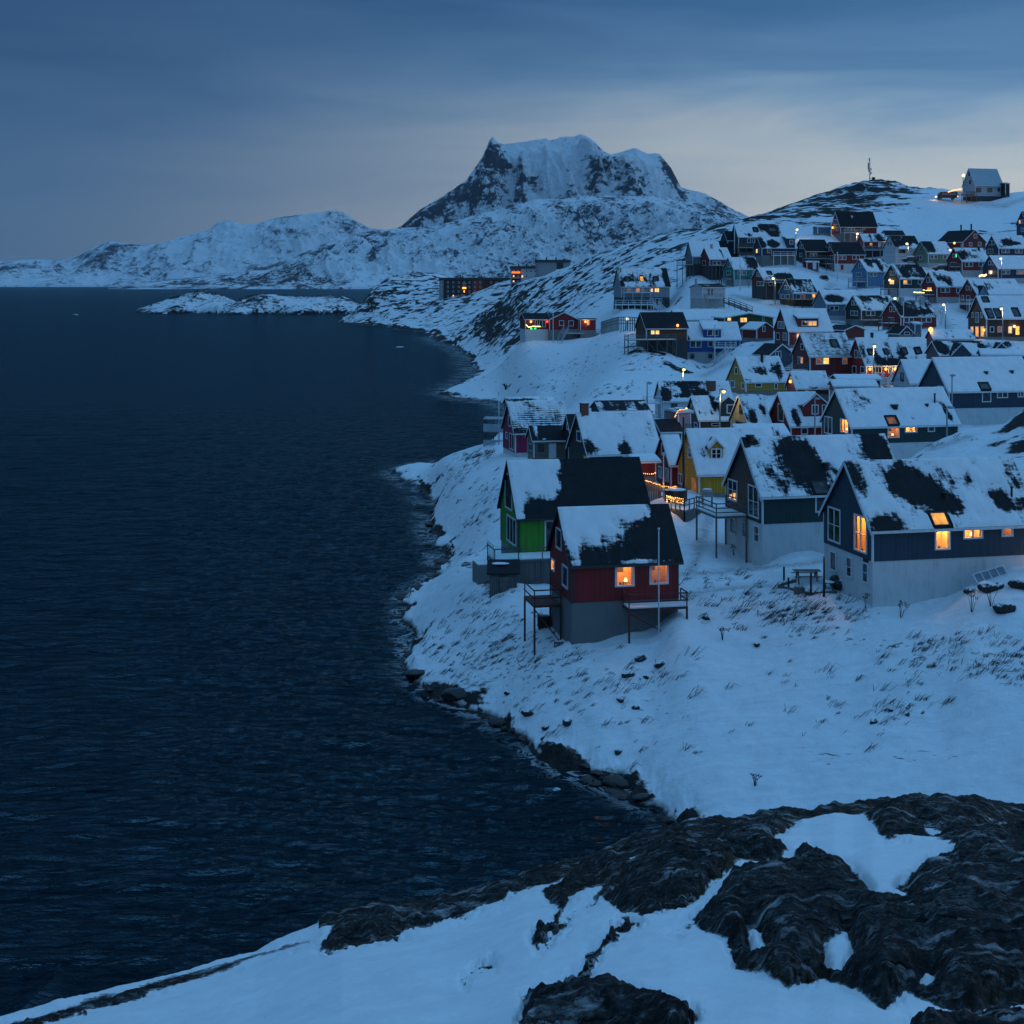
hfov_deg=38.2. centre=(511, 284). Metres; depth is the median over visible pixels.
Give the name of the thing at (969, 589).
boulder
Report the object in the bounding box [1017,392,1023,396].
window
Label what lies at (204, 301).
island
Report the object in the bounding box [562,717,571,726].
slope stone
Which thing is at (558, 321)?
wooden house
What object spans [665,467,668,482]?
window
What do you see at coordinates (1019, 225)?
wooden house
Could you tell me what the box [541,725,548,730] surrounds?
slope stone
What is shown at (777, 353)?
window
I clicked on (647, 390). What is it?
street lamp
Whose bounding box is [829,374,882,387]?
annex
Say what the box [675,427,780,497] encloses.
wooden house
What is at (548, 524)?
window
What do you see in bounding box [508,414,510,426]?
window
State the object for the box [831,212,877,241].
wooden house
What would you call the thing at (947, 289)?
window
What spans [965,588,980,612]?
dried plant
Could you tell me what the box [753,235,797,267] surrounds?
wooden house
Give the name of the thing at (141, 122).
sky
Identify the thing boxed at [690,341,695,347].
window
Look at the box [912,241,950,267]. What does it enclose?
wooden house
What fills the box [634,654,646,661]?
slope stone
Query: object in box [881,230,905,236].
wooden house
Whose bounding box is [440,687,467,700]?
shore boulder
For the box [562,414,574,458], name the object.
wooden house
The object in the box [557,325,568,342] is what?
outdoor stairs
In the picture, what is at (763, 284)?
wooden house
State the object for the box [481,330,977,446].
dry grass
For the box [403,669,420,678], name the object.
shore boulder
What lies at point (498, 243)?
foothills
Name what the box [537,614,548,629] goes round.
oil tank
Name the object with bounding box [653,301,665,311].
outdoor stairs
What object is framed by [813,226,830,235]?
storage box
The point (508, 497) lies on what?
window
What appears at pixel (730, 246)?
wooden house
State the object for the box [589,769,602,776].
shore boulder
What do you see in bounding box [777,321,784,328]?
window
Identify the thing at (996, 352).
annex
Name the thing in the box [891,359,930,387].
wooden house
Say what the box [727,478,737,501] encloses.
window
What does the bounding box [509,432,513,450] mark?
window
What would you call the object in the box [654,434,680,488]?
wooden house
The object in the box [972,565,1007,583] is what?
solar panel
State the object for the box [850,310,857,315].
window
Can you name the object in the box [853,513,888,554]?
window
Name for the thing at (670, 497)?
string lights
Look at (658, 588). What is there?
flagpole
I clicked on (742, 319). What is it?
window
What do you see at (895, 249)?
wooden house
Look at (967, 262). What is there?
wooden house
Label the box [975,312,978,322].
window
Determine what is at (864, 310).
wooden house
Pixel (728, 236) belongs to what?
wooden house
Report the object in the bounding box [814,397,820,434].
street lamp
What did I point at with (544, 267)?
apartment block
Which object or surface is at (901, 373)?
window
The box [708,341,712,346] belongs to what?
window
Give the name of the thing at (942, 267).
parked car
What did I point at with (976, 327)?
window
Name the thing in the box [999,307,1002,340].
street lamp
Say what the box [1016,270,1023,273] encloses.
window
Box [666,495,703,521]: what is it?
wooden deck
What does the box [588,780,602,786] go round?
shore boulder
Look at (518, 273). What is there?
apartment block
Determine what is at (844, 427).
window
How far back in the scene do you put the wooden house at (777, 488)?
116.34 m
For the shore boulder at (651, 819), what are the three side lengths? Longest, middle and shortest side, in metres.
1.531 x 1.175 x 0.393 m
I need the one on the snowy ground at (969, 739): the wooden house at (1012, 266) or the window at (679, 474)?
the wooden house at (1012, 266)
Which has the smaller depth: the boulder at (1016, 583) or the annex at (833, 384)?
the boulder at (1016, 583)
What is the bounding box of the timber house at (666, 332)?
[624,312,688,359]
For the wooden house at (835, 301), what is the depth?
339.70 m
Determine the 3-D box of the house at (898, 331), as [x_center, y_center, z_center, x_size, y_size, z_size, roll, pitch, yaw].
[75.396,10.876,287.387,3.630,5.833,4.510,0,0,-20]
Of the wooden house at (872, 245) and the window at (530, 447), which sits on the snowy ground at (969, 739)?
the wooden house at (872, 245)
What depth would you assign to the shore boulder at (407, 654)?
109.32 m
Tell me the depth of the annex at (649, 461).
141.31 m
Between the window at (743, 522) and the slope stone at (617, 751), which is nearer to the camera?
the slope stone at (617, 751)
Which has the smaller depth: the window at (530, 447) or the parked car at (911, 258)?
the window at (530, 447)
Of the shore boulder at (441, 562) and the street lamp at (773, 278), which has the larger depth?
the street lamp at (773, 278)
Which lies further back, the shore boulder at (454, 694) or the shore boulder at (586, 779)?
the shore boulder at (454, 694)
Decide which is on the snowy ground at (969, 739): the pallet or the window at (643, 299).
the pallet
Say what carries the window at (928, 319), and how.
in the wooden house at (922, 310)
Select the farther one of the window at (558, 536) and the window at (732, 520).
the window at (732, 520)
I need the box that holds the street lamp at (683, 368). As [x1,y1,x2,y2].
[682,367,685,380]
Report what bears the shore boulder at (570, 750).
on the snowy ground at (969, 739)
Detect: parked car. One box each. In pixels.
[901,256,918,261]
[932,264,949,270]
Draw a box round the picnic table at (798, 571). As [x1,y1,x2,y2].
[791,569,821,584]
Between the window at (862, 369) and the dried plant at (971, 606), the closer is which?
the dried plant at (971, 606)
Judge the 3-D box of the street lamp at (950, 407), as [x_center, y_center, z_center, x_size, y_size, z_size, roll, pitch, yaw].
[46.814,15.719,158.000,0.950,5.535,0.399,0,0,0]
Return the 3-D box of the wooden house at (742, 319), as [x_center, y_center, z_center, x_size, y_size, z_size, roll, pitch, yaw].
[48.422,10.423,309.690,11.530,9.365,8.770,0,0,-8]
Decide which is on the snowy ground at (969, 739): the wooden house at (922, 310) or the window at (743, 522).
the wooden house at (922, 310)
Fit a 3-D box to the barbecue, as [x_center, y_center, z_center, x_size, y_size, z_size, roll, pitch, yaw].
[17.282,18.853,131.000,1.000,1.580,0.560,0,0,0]
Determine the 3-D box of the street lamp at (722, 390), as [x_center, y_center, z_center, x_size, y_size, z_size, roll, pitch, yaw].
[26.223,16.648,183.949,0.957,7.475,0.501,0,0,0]
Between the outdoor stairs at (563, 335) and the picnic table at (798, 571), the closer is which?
the picnic table at (798, 571)
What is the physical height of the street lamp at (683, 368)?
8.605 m
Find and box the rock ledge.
[0,792,1023,1023]
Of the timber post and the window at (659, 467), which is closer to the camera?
the timber post
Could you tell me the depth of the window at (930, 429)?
170.44 m
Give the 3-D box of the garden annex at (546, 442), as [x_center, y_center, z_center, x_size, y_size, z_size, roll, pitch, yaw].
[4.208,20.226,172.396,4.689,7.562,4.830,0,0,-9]
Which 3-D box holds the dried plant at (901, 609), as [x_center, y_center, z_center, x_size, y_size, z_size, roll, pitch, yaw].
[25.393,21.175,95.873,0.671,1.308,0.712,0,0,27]
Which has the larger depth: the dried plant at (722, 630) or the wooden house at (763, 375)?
the wooden house at (763, 375)
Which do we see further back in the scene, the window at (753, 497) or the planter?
the window at (753, 497)
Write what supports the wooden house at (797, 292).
on the snowy ground at (969, 739)
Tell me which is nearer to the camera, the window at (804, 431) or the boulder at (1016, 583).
the boulder at (1016, 583)
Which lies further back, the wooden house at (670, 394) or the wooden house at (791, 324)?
the wooden house at (791, 324)
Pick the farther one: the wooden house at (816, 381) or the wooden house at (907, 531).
the wooden house at (816, 381)
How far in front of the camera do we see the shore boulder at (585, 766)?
84.88 m
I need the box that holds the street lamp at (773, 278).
[772,277,775,304]
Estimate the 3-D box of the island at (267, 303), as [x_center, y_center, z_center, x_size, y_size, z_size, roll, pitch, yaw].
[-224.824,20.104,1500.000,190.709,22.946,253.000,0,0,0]
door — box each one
[500,577,508,592]
[549,443,555,457]
[691,477,696,492]
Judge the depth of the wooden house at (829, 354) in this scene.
246.55 m
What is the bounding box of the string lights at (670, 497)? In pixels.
[666,495,682,503]
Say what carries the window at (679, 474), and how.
in the wooden house at (709, 454)
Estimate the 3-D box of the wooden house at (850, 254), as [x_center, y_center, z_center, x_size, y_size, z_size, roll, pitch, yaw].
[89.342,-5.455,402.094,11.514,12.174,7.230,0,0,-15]
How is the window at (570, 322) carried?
in the wooden house at (558, 321)
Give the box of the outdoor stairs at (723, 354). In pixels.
[713,346,731,365]
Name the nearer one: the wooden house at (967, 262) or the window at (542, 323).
the window at (542, 323)
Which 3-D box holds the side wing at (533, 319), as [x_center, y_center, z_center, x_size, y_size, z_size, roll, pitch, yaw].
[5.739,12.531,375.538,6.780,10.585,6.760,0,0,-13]
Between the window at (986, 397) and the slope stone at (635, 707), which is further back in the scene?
the window at (986, 397)
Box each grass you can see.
[405,443,1023,769]
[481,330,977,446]
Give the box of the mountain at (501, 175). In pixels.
[398,134,747,227]
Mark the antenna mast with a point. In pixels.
(869, 169)
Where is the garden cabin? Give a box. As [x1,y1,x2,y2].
[661,407,693,428]
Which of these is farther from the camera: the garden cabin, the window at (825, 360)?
the window at (825, 360)
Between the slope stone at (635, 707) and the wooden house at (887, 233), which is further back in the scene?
the wooden house at (887, 233)
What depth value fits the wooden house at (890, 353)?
242.73 m
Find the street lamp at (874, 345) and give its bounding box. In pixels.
[872,344,876,373]
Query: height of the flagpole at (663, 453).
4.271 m
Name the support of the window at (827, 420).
in the wooden house at (909, 422)
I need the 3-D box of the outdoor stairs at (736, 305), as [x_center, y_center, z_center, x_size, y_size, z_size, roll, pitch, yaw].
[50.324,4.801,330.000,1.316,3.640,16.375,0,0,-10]
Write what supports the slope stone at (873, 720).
on the snowy ground at (969, 739)
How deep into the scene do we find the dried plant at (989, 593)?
93.83 m
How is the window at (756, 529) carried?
in the wooden house at (777, 488)
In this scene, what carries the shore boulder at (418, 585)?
on the snowy ground at (969, 739)
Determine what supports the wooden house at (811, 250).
on the snowy ground at (969, 739)
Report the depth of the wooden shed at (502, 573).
112.21 m
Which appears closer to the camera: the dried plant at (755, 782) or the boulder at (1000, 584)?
the dried plant at (755, 782)
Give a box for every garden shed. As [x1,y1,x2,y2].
[802,261,819,272]
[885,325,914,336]
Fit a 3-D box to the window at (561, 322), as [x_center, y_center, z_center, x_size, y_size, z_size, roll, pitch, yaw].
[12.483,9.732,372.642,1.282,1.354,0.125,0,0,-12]
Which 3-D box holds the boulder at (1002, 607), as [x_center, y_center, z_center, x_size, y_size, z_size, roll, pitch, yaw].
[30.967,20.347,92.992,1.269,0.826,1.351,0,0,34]
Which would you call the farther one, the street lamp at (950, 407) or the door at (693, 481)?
the street lamp at (950, 407)
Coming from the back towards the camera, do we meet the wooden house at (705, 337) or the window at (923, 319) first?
the window at (923, 319)
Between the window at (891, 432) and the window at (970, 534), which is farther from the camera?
the window at (891, 432)
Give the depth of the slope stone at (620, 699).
89.99 m
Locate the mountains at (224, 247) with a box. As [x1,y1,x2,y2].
[0,211,383,286]
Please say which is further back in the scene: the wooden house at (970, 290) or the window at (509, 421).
the wooden house at (970, 290)
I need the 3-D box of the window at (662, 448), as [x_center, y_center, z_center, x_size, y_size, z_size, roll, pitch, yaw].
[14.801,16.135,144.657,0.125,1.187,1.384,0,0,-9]
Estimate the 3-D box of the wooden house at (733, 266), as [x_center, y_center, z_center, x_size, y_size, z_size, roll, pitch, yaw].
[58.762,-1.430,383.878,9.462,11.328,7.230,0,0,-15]
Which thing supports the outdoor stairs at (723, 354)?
on the snowy ground at (969, 739)
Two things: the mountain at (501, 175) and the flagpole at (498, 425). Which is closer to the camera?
the flagpole at (498, 425)
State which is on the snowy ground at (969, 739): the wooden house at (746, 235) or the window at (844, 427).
the wooden house at (746, 235)
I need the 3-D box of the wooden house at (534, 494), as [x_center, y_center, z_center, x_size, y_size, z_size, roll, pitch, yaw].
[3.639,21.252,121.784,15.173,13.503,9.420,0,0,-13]
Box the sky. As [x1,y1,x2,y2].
[0,0,1023,260]
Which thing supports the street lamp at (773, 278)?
on the snowy ground at (969, 739)
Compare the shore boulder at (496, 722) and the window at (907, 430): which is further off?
the window at (907, 430)
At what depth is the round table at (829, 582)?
102.63 m
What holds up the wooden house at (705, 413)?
on the snowy ground at (969, 739)
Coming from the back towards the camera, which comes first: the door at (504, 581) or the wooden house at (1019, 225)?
the wooden house at (1019, 225)
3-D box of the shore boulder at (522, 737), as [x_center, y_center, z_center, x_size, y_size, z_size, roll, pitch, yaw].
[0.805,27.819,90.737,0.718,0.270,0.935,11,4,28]
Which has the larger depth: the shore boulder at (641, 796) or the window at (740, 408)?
the window at (740, 408)
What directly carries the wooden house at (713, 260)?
on the snowy ground at (969, 739)
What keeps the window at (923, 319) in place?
in the wooden house at (922, 310)
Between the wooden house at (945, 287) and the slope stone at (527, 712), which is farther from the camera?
the wooden house at (945, 287)
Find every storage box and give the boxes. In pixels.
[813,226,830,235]
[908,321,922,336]
[1000,182,1010,197]
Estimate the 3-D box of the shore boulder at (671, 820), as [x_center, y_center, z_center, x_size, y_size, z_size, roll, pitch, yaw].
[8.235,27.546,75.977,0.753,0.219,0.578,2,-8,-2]
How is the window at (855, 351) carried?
in the wooden house at (890, 353)
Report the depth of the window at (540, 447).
170.11 m
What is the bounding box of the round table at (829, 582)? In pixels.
[825,580,834,590]
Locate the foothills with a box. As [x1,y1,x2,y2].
[108,195,747,288]
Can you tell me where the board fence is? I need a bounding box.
[646,481,659,501]
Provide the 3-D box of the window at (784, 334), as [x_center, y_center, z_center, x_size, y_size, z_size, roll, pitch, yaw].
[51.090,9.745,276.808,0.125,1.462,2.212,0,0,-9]
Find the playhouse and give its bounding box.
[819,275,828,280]
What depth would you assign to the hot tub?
128.76 m
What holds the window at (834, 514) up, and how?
in the wooden house at (907, 531)
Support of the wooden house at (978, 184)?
on the snowy ground at (969, 739)
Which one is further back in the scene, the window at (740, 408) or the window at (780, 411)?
the window at (740, 408)
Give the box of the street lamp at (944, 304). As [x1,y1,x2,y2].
[942,302,945,328]
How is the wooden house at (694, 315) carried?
on the snowy ground at (969, 739)
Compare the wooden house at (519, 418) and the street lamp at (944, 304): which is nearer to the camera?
the wooden house at (519, 418)
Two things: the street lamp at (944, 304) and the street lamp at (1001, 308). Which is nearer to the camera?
the street lamp at (1001, 308)
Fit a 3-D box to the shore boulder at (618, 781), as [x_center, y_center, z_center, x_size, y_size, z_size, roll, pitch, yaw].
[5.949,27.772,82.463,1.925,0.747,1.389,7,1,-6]
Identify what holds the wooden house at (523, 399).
on the snowy ground at (969, 739)
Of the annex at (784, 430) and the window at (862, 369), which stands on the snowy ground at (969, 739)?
the annex at (784, 430)
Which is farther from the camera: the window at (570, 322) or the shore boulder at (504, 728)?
the window at (570, 322)
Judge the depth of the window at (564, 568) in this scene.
99.51 m
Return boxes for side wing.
[519,313,549,342]
[578,318,597,337]
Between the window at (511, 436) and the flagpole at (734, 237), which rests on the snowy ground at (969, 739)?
the flagpole at (734, 237)
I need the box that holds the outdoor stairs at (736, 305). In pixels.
[723,297,752,312]
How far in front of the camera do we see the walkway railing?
338.32 m
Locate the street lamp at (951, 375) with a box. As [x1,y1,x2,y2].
[950,374,955,405]
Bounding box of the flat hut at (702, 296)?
[689,278,726,308]
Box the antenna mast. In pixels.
[868,158,874,179]
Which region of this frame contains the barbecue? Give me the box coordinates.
[701,488,712,505]
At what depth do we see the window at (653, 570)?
100.69 m
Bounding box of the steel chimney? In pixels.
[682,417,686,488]
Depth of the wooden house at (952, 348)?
229.84 m
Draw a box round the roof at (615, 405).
[589,400,650,411]
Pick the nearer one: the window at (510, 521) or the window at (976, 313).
the window at (510, 521)
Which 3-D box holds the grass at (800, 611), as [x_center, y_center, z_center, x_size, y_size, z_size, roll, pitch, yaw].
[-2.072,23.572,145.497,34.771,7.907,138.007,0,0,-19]
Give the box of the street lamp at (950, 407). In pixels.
[946,406,954,436]
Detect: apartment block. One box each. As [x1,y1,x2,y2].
[439,276,509,300]
[510,264,535,288]
[535,257,570,276]
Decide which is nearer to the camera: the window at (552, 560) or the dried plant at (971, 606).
the dried plant at (971, 606)
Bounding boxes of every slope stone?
[521,709,533,716]
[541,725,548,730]
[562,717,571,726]
[614,748,621,754]
[616,697,623,702]
[621,670,634,677]
[632,705,639,709]
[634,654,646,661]
[653,660,665,668]
[870,717,877,724]
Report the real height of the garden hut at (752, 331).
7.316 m
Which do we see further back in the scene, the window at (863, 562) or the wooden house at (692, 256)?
the wooden house at (692, 256)
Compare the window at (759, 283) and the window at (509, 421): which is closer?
the window at (509, 421)
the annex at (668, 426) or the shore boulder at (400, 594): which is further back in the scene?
the annex at (668, 426)
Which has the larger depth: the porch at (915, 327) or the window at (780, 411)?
the porch at (915, 327)
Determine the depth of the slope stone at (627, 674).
92.81 m
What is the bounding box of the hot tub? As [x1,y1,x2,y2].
[664,488,686,501]
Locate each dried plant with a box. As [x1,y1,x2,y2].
[719,628,724,639]
[750,773,761,785]
[898,600,909,617]
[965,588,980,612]
[982,583,1000,605]
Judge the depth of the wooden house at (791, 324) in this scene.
276.77 m
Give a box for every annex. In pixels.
[525,426,565,458]
[623,453,661,490]
[653,419,681,441]
[729,423,790,435]
[827,379,878,396]
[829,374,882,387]
[976,348,1023,358]
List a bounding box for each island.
[135,290,235,313]
[224,293,358,314]
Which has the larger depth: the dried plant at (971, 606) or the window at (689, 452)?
the window at (689, 452)
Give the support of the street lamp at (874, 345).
on the snowy ground at (969, 739)
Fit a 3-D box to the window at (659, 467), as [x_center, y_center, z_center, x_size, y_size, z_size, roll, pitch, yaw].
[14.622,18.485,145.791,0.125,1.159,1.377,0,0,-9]
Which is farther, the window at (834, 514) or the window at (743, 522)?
the window at (743, 522)
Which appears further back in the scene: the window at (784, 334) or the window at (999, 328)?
the window at (784, 334)
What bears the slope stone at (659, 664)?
on the snowy ground at (969, 739)
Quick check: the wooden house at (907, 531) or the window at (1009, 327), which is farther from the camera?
the window at (1009, 327)
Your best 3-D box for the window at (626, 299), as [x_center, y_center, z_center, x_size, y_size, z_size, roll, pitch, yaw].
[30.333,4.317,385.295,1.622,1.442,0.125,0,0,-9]
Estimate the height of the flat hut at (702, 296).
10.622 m
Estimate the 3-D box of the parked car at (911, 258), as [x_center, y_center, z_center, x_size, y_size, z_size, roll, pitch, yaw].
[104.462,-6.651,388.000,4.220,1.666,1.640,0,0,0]
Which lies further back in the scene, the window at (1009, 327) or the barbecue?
the window at (1009, 327)
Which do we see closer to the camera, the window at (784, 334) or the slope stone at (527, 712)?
the slope stone at (527, 712)
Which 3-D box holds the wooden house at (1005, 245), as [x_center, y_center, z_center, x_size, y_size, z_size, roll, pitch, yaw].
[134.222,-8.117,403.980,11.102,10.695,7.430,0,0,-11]
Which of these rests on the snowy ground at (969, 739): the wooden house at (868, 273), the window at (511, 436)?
the wooden house at (868, 273)
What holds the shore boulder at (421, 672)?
on the snowy ground at (969, 739)
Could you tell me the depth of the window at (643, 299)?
385.97 m
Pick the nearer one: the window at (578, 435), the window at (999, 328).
the window at (578, 435)
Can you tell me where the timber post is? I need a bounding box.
[823,556,824,596]
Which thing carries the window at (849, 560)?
in the wooden house at (907, 531)
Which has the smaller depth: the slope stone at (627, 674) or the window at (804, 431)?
the slope stone at (627, 674)
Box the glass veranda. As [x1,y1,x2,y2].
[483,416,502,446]
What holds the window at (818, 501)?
in the wooden house at (777, 488)
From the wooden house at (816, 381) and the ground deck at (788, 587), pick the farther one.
the wooden house at (816, 381)
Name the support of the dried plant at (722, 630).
on the snowy ground at (969, 739)
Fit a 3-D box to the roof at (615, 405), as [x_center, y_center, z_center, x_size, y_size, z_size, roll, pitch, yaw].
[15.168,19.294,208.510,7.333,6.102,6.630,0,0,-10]
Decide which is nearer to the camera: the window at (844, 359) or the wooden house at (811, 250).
the window at (844, 359)
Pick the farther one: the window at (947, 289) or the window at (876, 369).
the window at (947, 289)
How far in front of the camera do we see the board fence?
131.41 m
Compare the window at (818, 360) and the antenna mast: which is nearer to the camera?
the window at (818, 360)
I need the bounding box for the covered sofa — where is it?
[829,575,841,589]
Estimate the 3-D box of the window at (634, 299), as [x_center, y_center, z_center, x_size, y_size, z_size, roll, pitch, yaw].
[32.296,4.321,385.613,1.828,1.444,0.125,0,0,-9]
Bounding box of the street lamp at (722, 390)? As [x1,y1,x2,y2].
[719,388,725,427]
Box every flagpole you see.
[498,393,499,444]
[658,528,659,632]
[662,452,664,498]
[734,221,734,253]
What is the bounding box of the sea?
[0,287,662,1015]
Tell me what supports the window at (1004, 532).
in the wooden house at (907, 531)
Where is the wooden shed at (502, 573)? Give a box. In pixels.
[487,559,519,597]
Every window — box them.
[505,473,512,511]
[506,514,515,544]
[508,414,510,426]
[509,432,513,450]
[528,442,532,451]
[538,445,543,451]
[539,320,545,326]
[545,520,552,549]
[551,557,554,571]
[555,526,561,550]
[559,320,563,325]
[562,563,567,589]
[568,320,573,325]
[576,430,580,441]
[615,567,634,586]
[625,298,631,303]
[633,298,638,303]
[640,298,648,303]
[649,565,668,584]
[658,465,661,478]
[661,443,664,455]
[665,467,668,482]
[678,472,681,484]
[688,447,691,458]
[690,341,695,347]
[696,341,701,347]
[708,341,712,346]
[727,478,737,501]
[730,380,734,387]
[730,518,735,534]
[739,404,742,414]
[740,317,746,322]
[742,520,747,538]
[748,484,758,518]
[753,524,759,543]
[757,281,762,285]
[775,351,780,358]
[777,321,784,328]
[778,403,783,421]
[783,332,786,340]
[801,428,807,434]
[815,497,825,512]
[816,358,822,364]
[823,358,828,364]
[824,416,831,433]
[828,506,840,544]
[830,550,836,572]
[840,418,848,433]
[842,357,847,363]
[846,555,852,578]
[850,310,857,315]
[852,365,855,373]
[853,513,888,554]
[854,350,857,357]
[860,366,864,373]
[862,561,868,584]
[872,367,881,372]
[887,428,899,437]
[900,372,903,381]
[905,427,917,432]
[921,317,925,322]
[926,317,930,322]
[928,427,934,431]
[934,531,950,549]
[945,287,949,292]
[963,530,982,538]
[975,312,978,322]
[975,326,978,336]
[980,326,983,336]
[982,393,990,401]
[997,326,1001,331]
[997,393,1007,397]
[1001,529,1012,536]
[1008,326,1011,333]
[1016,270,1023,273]
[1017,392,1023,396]
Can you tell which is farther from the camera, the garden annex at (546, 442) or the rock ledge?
the garden annex at (546, 442)
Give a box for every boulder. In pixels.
[396,591,407,598]
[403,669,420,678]
[404,650,412,657]
[411,584,422,588]
[418,670,424,674]
[436,560,448,564]
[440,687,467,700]
[488,717,505,726]
[500,725,507,730]
[519,735,526,740]
[566,748,574,753]
[579,763,589,768]
[579,774,598,783]
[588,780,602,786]
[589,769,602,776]
[601,774,630,788]
[604,787,628,794]
[609,794,628,798]
[630,793,649,800]
[644,818,655,821]
[665,818,674,823]
[963,587,973,593]
[977,581,998,592]
[991,581,1003,588]
[992,601,1015,613]
[1008,578,1023,589]
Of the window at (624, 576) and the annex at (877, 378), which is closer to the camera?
the window at (624, 576)
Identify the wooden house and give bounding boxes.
[472,457,649,584]
[500,401,567,456]
[502,396,554,410]
[524,503,687,654]
[548,311,600,340]
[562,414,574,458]
[565,402,658,458]
[613,268,670,314]
[643,380,732,418]
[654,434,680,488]
[671,309,724,321]
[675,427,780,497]
[677,241,719,285]
[686,393,734,427]
[687,320,741,363]
[696,433,894,565]
[700,244,730,281]
[711,312,775,344]
[719,241,737,256]
[720,231,733,242]
[721,257,759,286]
[725,352,787,394]
[728,394,771,424]
[732,224,781,256]
[750,268,794,299]
[751,343,791,366]
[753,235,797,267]
[769,391,827,435]
[773,308,833,348]
[778,279,816,307]
[782,333,851,376]
[784,371,828,401]
[796,239,830,268]
[812,290,857,320]
[818,456,1023,607]
[819,387,961,458]
[820,242,865,273]
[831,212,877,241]
[832,324,866,339]
[844,295,892,326]
[848,259,888,289]
[849,333,925,385]
[857,234,885,258]
[878,296,938,330]
[880,263,925,296]
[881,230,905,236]
[882,235,918,263]
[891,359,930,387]
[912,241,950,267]
[916,272,965,302]
[917,356,1023,424]
[924,341,1016,358]
[925,327,975,346]
[938,224,986,249]
[945,244,987,276]
[952,168,1002,203]
[958,279,1023,311]
[966,295,1023,340]
[981,255,1023,282]
[985,235,1023,255]
[1015,211,1023,236]
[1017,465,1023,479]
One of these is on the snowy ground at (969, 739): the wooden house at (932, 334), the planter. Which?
the wooden house at (932, 334)
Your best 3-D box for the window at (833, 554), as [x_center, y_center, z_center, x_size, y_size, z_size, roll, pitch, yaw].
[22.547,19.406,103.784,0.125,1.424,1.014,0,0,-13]
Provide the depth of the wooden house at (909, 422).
170.79 m
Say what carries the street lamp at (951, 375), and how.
on the snowy ground at (969, 739)
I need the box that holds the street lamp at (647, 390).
[647,382,651,403]
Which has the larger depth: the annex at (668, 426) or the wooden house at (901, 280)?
the wooden house at (901, 280)
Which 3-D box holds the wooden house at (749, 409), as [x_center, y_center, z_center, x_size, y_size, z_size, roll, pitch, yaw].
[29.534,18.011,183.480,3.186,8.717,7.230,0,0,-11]
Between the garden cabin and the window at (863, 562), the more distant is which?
the garden cabin
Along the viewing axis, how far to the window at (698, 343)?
300.23 m
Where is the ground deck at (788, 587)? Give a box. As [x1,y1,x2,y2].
[778,567,836,595]
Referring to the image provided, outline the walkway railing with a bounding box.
[601,317,637,334]
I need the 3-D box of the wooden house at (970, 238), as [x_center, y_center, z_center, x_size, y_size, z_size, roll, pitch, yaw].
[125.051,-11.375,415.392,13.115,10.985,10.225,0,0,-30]
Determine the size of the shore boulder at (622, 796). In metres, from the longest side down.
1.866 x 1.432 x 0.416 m
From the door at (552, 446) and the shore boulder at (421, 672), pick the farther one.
the door at (552, 446)
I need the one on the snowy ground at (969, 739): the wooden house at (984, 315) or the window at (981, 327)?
the wooden house at (984, 315)
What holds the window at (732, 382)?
in the wooden house at (763, 375)
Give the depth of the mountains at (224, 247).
17855.18 m
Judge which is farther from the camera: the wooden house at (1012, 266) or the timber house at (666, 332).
the wooden house at (1012, 266)
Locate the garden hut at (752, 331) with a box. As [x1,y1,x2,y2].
[740,321,773,343]
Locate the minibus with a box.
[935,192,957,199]
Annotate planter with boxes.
[794,584,804,594]
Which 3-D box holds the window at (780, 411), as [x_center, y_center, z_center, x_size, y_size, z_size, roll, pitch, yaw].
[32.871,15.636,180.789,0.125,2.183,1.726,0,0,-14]
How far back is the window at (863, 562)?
98.55 m
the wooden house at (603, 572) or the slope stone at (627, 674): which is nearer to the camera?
the slope stone at (627, 674)
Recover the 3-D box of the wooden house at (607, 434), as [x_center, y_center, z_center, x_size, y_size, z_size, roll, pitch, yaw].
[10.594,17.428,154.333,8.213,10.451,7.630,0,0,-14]
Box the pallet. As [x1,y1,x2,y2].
[554,642,563,646]
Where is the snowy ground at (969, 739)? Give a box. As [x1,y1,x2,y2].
[337,179,1023,829]
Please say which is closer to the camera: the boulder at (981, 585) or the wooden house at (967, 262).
the boulder at (981, 585)
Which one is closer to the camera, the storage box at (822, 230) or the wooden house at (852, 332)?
the wooden house at (852, 332)
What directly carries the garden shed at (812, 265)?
on the snowy ground at (969, 739)
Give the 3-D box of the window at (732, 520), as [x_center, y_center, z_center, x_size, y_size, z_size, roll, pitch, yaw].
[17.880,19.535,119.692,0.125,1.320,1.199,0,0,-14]
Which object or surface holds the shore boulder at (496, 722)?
on the snowy ground at (969, 739)
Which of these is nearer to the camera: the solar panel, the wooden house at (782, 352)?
the solar panel
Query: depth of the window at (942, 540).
99.39 m
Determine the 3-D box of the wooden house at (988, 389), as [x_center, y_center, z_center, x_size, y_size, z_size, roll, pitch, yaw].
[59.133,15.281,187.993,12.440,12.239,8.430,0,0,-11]

